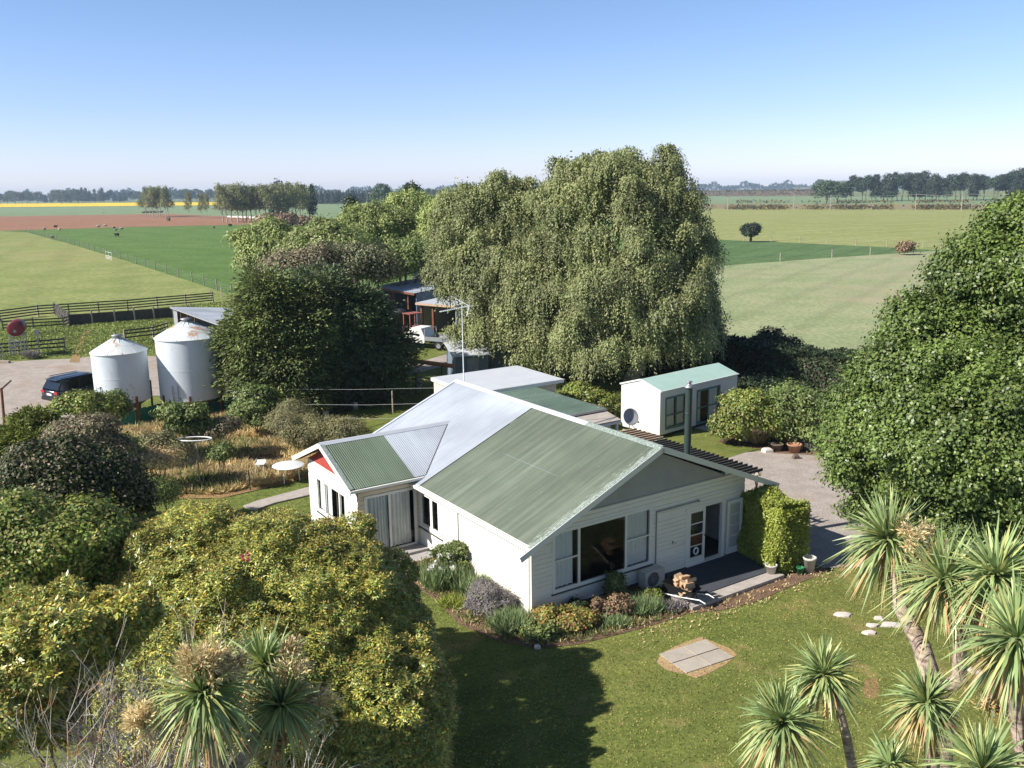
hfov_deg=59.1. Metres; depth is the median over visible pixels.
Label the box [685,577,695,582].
firewood log
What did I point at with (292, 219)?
shrub
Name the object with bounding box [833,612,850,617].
flat stone
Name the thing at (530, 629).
garden plant
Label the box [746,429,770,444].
grass tuft
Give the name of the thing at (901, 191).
ground
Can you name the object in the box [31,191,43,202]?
round tree
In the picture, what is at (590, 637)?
bed weeds
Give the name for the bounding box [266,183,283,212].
poplar tree
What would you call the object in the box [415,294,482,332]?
lean to shed
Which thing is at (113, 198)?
spire tree
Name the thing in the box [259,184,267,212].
poplar tree
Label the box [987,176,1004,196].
pine tree
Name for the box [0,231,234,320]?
light pasture
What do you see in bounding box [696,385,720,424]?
sliding door
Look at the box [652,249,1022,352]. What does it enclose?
pale crop field
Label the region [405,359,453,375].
grain auger
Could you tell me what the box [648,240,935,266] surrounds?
dark crop field
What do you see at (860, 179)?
pine tree
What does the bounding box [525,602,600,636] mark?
shrub
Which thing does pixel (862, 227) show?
olive field
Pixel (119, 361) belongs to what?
grain silo
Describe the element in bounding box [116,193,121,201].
spire tree
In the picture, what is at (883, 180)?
spire tree
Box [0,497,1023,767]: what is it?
lawn
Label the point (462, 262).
willow tree
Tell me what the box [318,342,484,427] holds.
back lawn
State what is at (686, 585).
firewood log
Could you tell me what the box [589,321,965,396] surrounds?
hedge
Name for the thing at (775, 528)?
hedge
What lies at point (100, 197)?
spire tree
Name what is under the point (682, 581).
firewood log
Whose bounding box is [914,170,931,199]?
pine tree
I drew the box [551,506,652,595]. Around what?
window
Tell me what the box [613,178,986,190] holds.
distant woodland
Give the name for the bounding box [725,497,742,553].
door
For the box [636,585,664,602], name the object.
garden plant
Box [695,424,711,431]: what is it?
door slab
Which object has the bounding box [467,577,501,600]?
lavender bush
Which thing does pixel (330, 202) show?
shelter hedge
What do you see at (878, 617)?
flat stone
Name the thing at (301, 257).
thorn tree
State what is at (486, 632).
bed litter
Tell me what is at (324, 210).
teal crop field
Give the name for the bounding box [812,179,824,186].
round tree
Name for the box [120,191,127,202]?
spire tree
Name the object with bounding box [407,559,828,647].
garden bed
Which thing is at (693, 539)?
door
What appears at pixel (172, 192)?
round tree
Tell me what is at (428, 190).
round tree
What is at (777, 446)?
flower pot
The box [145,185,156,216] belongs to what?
poplar tree
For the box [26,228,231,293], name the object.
wire fence
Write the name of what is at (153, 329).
rail fence
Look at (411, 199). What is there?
willow tree
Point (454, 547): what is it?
garden plant
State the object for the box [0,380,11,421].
utility pole
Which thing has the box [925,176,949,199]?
pine tree
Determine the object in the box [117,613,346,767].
cabbage tree
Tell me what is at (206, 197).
poplar tree
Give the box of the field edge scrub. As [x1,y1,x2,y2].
[737,199,996,202]
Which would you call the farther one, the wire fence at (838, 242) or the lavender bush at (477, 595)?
the wire fence at (838, 242)
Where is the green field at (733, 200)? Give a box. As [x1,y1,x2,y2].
[702,196,1007,203]
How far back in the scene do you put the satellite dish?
40.29 m
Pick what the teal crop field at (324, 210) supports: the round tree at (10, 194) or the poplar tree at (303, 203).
the poplar tree at (303, 203)
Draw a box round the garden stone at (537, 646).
[534,644,540,649]
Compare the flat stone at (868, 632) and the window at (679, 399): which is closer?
the flat stone at (868, 632)
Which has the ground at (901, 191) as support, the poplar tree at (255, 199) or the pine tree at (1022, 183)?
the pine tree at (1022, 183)
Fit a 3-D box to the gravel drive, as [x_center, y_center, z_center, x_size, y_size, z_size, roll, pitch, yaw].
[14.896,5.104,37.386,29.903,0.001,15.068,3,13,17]
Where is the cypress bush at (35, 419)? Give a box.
[0,402,65,474]
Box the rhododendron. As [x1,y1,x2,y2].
[86,496,460,767]
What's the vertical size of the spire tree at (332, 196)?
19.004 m
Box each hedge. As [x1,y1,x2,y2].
[317,193,375,203]
[484,340,600,375]
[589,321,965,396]
[696,189,820,195]
[736,484,812,574]
[777,186,814,189]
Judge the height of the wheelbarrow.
0.694 m
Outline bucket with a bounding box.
[796,565,804,574]
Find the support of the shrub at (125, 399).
on the dry garden at (270, 456)
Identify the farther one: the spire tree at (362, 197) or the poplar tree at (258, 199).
the spire tree at (362, 197)
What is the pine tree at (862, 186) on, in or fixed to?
on the green field at (733, 200)
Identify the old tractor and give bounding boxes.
[400,311,432,342]
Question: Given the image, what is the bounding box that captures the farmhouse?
[292,365,783,611]
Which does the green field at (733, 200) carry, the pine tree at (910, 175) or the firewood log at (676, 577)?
the pine tree at (910, 175)
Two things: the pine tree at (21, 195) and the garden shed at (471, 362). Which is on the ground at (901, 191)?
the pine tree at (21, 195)
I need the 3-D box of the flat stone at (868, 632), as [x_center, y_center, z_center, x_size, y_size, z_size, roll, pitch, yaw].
[10.617,7.390,26.902,0.444,0.070,0.265,-1,12,0]
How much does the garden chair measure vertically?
0.550 m
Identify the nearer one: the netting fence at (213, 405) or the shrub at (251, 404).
the shrub at (251, 404)
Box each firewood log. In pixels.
[674,572,681,580]
[679,575,689,578]
[679,579,685,586]
[683,582,693,588]
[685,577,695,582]
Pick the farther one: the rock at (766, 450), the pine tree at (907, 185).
the pine tree at (907, 185)
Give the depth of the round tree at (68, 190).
1810.44 m
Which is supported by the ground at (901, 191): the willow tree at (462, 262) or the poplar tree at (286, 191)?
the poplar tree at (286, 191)
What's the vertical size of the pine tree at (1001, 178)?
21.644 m
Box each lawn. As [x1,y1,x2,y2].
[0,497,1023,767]
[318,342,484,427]
[668,428,756,457]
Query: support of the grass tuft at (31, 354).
on the yard grass at (612, 384)
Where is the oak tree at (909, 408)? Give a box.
[806,189,1023,575]
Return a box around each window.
[315,475,348,522]
[418,491,442,540]
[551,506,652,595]
[665,393,684,429]
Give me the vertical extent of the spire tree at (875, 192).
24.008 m
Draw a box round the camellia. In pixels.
[0,418,166,520]
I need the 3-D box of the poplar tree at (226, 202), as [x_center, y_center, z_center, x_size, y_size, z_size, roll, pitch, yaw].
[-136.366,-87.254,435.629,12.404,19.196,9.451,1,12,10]
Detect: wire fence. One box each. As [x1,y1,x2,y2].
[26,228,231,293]
[718,234,935,247]
[724,243,941,261]
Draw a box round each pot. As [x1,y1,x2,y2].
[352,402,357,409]
[765,562,777,573]
[767,440,776,448]
[771,442,783,451]
[787,442,802,452]
[803,554,816,572]
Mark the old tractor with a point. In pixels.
(410, 314)
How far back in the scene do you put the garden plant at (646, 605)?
28.22 m
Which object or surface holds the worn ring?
on the lawn at (584, 749)
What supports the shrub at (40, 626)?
on the lawn at (584, 749)
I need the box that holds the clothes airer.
[178,436,211,484]
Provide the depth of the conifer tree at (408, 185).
120.98 m
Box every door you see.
[364,487,417,548]
[467,358,478,371]
[687,507,705,564]
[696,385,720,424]
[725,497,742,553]
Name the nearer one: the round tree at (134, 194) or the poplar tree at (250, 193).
the poplar tree at (250, 193)
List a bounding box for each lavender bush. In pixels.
[460,580,519,618]
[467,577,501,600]
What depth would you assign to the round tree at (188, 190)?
1896.99 m
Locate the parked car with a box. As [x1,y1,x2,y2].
[41,370,93,400]
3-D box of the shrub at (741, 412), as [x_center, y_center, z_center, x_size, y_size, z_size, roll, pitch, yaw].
[11.990,1.659,46.255,4.201,3.222,3.341,-1,12,0]
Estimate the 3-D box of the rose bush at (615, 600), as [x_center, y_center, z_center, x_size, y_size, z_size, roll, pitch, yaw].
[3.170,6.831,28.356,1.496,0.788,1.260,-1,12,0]
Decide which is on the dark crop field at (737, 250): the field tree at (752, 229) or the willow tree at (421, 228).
the field tree at (752, 229)
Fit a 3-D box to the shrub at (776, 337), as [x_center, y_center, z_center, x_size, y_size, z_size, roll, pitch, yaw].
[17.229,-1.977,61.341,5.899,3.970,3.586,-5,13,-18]
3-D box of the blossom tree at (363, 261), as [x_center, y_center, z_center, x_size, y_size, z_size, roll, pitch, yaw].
[-11.498,-5.574,65.159,8.296,10.380,7.027,-1,12,0]
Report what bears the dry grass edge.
on the garden bed at (796, 577)
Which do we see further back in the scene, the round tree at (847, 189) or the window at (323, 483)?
the round tree at (847, 189)
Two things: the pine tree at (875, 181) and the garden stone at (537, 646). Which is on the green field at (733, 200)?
the pine tree at (875, 181)
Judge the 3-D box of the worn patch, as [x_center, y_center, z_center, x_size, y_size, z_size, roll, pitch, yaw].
[9.525,8.054,23.962,0.389,0.001,1.188,6,14,28]
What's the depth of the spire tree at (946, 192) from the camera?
775.86 m
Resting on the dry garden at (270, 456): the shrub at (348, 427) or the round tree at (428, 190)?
the shrub at (348, 427)
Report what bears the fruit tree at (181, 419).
on the dry garden at (270, 456)
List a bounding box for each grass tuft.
[21,348,41,358]
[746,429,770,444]
[761,435,779,444]
[771,432,795,442]
[799,439,816,450]
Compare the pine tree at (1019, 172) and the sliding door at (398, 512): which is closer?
the sliding door at (398, 512)
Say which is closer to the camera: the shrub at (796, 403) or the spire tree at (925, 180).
the shrub at (796, 403)
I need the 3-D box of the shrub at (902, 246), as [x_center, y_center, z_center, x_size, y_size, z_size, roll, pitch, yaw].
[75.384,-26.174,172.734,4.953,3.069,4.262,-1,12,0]
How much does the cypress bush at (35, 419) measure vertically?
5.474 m
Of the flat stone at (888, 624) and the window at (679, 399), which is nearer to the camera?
the flat stone at (888, 624)
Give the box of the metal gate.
[8,341,21,354]
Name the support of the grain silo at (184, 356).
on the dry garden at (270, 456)
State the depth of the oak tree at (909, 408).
25.71 m
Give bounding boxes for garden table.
[272,460,303,483]
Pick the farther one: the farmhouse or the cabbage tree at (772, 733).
the farmhouse
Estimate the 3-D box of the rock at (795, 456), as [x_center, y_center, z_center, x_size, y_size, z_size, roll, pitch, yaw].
[13.881,3.552,44.264,0.381,0.230,0.296,-1,12,0]
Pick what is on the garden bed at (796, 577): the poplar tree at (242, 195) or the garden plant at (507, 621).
the garden plant at (507, 621)
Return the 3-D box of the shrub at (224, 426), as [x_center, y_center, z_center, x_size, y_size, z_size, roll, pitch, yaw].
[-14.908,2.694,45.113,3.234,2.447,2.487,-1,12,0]
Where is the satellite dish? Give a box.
[623,408,638,428]
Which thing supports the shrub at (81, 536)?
on the lawn at (584, 749)
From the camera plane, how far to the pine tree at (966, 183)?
766.21 m
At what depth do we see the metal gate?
76.08 m
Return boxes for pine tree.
[18,192,25,199]
[107,190,112,197]
[125,191,132,201]
[206,189,214,199]
[848,174,858,200]
[853,174,876,200]
[854,177,867,200]
[866,174,880,194]
[887,171,907,200]
[896,172,913,200]
[902,177,913,199]
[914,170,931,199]
[922,173,939,198]
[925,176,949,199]
[944,174,966,200]
[956,175,969,192]
[958,172,969,198]
[967,173,988,199]
[979,173,990,199]
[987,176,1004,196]
[989,174,1009,199]
[1005,167,1023,192]
[1016,180,1023,187]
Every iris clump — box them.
[419,551,474,592]
[454,568,496,596]
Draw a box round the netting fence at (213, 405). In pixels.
[119,395,236,424]
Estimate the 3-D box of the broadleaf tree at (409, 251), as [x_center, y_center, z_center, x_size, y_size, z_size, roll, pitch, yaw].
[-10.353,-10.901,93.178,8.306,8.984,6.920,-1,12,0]
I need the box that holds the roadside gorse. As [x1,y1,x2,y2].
[711,203,990,209]
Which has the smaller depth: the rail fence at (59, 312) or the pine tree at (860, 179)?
the rail fence at (59, 312)
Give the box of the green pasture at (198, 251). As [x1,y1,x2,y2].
[8,220,628,305]
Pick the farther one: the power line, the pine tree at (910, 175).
the pine tree at (910, 175)
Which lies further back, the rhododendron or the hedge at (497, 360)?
the hedge at (497, 360)
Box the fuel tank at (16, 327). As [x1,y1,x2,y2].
[6,318,28,356]
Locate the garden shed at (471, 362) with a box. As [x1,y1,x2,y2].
[442,339,491,374]
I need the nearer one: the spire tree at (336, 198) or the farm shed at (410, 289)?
the farm shed at (410, 289)
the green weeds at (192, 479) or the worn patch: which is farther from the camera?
the green weeds at (192, 479)
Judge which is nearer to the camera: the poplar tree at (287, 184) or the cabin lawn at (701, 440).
the cabin lawn at (701, 440)
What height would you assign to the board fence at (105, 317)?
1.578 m
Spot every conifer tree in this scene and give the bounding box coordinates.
[202,259,361,418]
[280,257,428,414]
[339,193,359,288]
[398,179,427,277]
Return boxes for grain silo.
[89,334,152,422]
[153,318,224,412]
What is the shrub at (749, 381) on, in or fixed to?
on the yard grass at (612, 384)
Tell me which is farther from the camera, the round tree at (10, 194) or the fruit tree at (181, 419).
the round tree at (10, 194)
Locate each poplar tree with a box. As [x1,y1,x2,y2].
[135,186,147,216]
[142,185,152,214]
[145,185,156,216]
[150,186,160,216]
[159,186,168,213]
[163,191,174,215]
[182,191,191,217]
[196,192,204,217]
[203,192,209,217]
[209,182,228,221]
[212,184,237,222]
[216,182,236,221]
[225,182,248,222]
[233,183,250,222]
[235,185,254,220]
[247,184,256,220]
[247,186,261,217]
[255,183,262,214]
[256,182,282,211]
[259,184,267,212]
[263,183,280,212]
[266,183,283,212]
[276,183,294,212]
[278,186,301,212]
[284,181,312,213]
[292,182,306,214]
[293,181,309,214]
[305,184,317,214]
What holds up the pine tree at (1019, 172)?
on the green field at (733, 200)
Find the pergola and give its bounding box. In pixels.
[620,428,762,486]
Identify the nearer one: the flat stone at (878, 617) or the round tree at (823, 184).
the flat stone at (878, 617)
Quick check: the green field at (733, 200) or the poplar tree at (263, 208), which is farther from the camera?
the green field at (733, 200)
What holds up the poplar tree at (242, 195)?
on the brown field at (8, 223)
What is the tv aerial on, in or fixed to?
attached to the farmhouse
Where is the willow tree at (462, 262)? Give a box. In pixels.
[417,167,592,374]
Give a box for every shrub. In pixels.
[0,485,151,743]
[0,563,166,767]
[0,592,371,767]
[37,409,141,453]
[42,386,128,417]
[101,388,135,420]
[123,430,146,522]
[135,427,199,477]
[137,442,187,521]
[146,471,188,515]
[185,413,244,449]
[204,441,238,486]
[224,381,285,434]
[254,209,317,225]
[259,394,318,432]
[265,409,343,452]
[317,412,373,442]
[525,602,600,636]
[558,379,620,417]
[705,385,787,444]
[737,372,816,393]
[748,325,806,347]
[762,377,829,448]
[893,239,919,253]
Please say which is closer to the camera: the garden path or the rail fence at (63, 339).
the garden path
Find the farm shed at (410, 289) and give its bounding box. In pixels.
[378,278,456,324]
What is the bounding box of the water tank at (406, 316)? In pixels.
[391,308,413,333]
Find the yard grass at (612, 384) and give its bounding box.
[0,304,1000,620]
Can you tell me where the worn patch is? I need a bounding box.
[863,678,879,698]
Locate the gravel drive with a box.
[728,451,1019,580]
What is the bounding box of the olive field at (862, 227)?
[599,209,1002,249]
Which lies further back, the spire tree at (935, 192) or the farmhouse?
the spire tree at (935, 192)
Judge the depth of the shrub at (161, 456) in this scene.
35.24 m
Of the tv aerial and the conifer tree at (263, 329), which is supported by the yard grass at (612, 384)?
the conifer tree at (263, 329)
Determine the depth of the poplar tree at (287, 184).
450.08 m
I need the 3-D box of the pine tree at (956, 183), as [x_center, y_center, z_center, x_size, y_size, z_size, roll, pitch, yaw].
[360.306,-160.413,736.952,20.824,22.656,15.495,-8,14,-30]
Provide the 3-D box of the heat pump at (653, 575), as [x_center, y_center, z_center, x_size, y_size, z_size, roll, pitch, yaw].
[4.654,6.471,30.094,0.850,0.680,0.358,-9,14,-33]
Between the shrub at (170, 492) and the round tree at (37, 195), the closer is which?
the shrub at (170, 492)
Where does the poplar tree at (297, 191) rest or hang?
on the ground at (901, 191)
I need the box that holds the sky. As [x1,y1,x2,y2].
[0,0,1023,198]
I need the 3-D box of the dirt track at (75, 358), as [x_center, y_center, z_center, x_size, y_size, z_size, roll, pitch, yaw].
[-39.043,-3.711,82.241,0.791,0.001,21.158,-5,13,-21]
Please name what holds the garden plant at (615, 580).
on the garden bed at (796, 577)
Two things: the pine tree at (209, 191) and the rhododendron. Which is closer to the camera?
the rhododendron
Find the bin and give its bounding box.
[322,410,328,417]
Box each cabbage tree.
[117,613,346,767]
[730,669,839,767]
[780,628,867,767]
[820,485,1023,767]
[850,704,1023,767]
[877,657,966,767]
[932,559,1023,767]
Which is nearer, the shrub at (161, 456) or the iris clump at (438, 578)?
the iris clump at (438, 578)
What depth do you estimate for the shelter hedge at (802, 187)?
3451.54 m
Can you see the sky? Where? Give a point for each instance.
(341, 95)
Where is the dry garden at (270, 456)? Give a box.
[116,412,308,498]
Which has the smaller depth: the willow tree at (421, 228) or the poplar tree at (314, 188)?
the willow tree at (421, 228)
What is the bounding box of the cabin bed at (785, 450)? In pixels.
[717,429,820,454]
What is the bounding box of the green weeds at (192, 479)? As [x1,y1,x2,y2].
[118,413,270,494]
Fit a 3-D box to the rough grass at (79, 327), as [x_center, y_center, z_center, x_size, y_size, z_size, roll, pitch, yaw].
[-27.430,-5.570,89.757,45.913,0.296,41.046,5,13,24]
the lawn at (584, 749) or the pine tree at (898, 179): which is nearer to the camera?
the lawn at (584, 749)
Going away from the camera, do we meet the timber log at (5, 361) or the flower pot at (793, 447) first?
the flower pot at (793, 447)
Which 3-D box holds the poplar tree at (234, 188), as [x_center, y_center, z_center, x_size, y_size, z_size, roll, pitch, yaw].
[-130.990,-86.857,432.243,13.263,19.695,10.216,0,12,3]
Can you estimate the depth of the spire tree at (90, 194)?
1868.58 m
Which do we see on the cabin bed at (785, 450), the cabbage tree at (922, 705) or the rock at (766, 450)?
the rock at (766, 450)
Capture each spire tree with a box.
[83,188,89,200]
[87,189,92,202]
[91,189,97,202]
[96,188,104,201]
[111,192,117,201]
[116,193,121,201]
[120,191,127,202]
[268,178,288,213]
[307,184,317,215]
[318,190,322,201]
[324,190,328,201]
[329,189,334,201]
[334,190,338,204]
[360,189,364,202]
[868,174,882,200]
[880,172,895,200]
[880,175,887,198]
[906,172,923,200]
[919,175,931,199]
[928,173,944,200]
[942,174,952,199]
[967,174,980,198]
[1005,174,1022,197]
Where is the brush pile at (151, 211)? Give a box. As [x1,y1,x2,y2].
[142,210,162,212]
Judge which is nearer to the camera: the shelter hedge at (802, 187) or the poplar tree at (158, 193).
the poplar tree at (158, 193)
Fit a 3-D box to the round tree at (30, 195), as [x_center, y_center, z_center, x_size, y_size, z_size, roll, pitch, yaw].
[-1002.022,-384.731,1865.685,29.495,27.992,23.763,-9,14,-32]
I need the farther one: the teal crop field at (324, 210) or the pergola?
the teal crop field at (324, 210)
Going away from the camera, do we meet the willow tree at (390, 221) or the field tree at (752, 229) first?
the willow tree at (390, 221)
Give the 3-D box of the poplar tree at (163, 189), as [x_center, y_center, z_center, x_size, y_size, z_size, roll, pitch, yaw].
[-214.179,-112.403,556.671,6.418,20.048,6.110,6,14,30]
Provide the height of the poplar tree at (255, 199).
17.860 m
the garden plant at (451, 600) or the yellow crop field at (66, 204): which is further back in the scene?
the yellow crop field at (66, 204)
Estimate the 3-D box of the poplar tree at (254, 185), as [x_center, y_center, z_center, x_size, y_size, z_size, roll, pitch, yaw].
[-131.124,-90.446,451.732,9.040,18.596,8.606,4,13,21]
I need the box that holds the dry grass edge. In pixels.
[635,565,850,643]
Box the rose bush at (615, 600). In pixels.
[590,589,636,614]
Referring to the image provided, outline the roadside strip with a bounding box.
[643,204,1000,209]
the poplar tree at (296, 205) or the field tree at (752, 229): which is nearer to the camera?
the field tree at (752, 229)
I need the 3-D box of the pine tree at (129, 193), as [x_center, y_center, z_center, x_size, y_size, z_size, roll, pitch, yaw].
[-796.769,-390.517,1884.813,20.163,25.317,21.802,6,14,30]
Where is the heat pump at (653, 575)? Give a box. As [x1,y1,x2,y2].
[638,564,664,588]
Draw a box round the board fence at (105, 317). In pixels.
[67,303,191,325]
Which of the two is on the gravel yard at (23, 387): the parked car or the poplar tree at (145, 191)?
the parked car
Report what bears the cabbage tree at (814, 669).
on the lawn at (584, 749)
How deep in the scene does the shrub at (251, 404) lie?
48.64 m
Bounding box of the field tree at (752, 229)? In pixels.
[738,222,762,241]
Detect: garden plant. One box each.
[429,539,471,571]
[434,591,467,609]
[482,603,540,635]
[517,619,563,642]
[561,595,591,609]
[598,611,631,628]
[601,570,629,595]
[619,591,667,616]
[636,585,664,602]
[658,597,687,613]
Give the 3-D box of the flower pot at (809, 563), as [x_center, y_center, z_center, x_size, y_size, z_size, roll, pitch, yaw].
[10.253,6.213,31.167,0.466,0.540,0.466,-1,12,0]
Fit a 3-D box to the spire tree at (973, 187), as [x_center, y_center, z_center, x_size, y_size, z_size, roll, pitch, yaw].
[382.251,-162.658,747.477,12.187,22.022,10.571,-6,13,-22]
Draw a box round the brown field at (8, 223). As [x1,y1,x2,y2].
[0,214,255,230]
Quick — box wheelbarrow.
[660,575,713,609]
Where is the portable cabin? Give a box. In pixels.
[620,363,738,436]
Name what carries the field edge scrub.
on the green field at (733, 200)
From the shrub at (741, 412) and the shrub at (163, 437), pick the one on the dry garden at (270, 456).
the shrub at (163, 437)
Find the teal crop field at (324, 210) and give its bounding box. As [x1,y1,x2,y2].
[0,204,484,220]
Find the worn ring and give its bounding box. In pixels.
[657,637,736,677]
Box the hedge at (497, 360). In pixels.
[484,340,600,375]
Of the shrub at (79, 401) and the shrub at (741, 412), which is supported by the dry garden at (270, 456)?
the shrub at (79, 401)
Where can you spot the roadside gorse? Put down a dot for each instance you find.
(874, 207)
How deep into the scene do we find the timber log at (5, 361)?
72.77 m
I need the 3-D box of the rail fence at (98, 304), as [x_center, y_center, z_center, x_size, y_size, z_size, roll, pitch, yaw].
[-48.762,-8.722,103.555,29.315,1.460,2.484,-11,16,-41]
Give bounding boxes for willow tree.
[220,214,303,275]
[272,213,388,274]
[333,198,419,285]
[373,186,434,278]
[403,188,454,244]
[417,167,592,374]
[483,142,733,388]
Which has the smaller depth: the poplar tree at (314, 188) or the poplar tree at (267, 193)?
the poplar tree at (267, 193)
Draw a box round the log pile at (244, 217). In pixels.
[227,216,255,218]
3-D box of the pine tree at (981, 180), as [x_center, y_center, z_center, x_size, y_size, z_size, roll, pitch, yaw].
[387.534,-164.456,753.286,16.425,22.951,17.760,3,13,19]
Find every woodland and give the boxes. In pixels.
[4,183,538,201]
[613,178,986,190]
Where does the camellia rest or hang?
on the lawn at (584, 749)
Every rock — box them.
[761,447,772,452]
[792,454,799,458]
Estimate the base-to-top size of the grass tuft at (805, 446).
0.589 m
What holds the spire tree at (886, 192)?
on the green field at (733, 200)
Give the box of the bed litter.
[416,555,681,645]
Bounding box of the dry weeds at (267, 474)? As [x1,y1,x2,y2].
[120,410,314,494]
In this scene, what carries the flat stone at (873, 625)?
on the lawn at (584, 749)
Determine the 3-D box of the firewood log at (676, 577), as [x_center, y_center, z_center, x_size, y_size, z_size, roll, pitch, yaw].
[5.351,6.171,28.874,0.329,0.229,0.165,-12,8,-42]
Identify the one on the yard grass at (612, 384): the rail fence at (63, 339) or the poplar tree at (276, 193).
the rail fence at (63, 339)
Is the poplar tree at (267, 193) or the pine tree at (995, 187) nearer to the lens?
the poplar tree at (267, 193)
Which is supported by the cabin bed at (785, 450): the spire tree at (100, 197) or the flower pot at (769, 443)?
the flower pot at (769, 443)
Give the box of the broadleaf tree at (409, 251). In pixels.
[381,235,438,319]
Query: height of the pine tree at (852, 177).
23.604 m
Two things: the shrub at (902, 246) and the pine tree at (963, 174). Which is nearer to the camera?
the shrub at (902, 246)
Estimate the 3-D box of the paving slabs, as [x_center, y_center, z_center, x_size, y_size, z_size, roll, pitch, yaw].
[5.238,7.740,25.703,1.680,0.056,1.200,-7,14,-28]
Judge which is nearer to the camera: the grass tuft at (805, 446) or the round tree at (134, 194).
the grass tuft at (805, 446)
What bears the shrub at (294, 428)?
on the dry garden at (270, 456)
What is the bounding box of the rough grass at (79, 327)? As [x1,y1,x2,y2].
[0,300,388,360]
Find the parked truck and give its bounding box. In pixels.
[409,325,456,349]
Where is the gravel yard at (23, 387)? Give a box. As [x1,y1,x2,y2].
[0,356,236,424]
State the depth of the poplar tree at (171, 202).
582.87 m
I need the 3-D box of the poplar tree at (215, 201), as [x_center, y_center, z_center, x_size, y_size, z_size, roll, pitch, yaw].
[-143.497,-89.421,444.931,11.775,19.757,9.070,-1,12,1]
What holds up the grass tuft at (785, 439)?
on the cabin bed at (785, 450)
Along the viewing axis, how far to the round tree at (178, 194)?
1891.04 m
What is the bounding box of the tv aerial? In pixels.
[440,298,471,380]
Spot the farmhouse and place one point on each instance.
(533, 489)
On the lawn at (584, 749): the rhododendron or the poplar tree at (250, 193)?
the rhododendron
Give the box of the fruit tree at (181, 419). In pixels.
[148,398,216,460]
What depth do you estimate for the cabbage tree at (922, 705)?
12.37 m
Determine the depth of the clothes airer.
40.78 m
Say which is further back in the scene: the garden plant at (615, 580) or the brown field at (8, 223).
the brown field at (8, 223)
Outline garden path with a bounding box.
[243,487,309,510]
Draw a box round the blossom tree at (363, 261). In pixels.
[297,233,408,287]
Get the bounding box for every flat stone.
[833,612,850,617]
[861,630,875,634]
[866,623,878,627]
[874,616,882,620]
[880,621,900,627]
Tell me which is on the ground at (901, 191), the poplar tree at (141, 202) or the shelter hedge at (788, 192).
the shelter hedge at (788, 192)
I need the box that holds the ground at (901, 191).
[0,188,1022,319]
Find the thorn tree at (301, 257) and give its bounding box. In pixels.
[239,241,346,281]
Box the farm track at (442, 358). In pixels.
[413,354,446,372]
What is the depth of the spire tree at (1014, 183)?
717.92 m
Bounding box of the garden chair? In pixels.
[255,459,265,468]
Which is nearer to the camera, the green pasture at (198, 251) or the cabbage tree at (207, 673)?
the cabbage tree at (207, 673)
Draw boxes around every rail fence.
[0,292,213,321]
[0,336,65,353]
[1,315,68,330]
[52,302,67,322]
[123,322,167,337]
[301,388,411,418]
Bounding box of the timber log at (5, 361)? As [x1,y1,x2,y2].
[0,360,10,362]
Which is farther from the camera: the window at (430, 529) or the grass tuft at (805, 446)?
the grass tuft at (805, 446)
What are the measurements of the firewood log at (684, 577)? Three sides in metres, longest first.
0.319 x 0.208 x 0.155 m
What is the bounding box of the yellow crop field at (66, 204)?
[0,202,218,206]
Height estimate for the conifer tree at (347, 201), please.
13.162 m
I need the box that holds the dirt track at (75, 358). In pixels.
[70,328,91,361]
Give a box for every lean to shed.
[170,307,235,355]
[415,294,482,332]
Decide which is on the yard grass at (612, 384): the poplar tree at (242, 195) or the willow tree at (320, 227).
the willow tree at (320, 227)
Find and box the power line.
[729,193,1021,196]
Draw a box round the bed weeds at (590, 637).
[412,556,683,643]
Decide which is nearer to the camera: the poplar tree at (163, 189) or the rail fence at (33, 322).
the rail fence at (33, 322)
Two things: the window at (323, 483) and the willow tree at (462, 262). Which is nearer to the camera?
the window at (323, 483)
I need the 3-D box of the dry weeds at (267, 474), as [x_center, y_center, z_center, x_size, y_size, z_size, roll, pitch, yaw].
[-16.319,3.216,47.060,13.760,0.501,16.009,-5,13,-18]
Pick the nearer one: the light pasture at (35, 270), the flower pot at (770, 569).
the flower pot at (770, 569)
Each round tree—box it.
[3,191,22,203]
[21,191,33,202]
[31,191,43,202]
[48,189,73,202]
[57,189,79,202]
[69,189,88,202]
[131,191,144,199]
[168,189,176,198]
[175,190,189,198]
[179,189,193,198]
[193,189,203,199]
[365,182,392,201]
[421,188,434,194]
[810,179,843,202]
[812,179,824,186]
[822,180,856,202]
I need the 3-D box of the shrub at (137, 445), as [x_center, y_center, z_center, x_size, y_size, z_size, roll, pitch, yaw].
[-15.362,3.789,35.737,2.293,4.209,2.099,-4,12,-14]
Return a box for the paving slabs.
[659,639,732,672]
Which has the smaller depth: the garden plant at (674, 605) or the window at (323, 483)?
the garden plant at (674, 605)
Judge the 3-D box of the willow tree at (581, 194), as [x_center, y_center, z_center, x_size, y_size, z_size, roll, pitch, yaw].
[6.255,-7.141,58.173,16.465,16.439,15.970,-1,12,0]
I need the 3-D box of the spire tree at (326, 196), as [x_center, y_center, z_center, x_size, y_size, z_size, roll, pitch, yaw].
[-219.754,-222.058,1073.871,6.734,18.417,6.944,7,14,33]

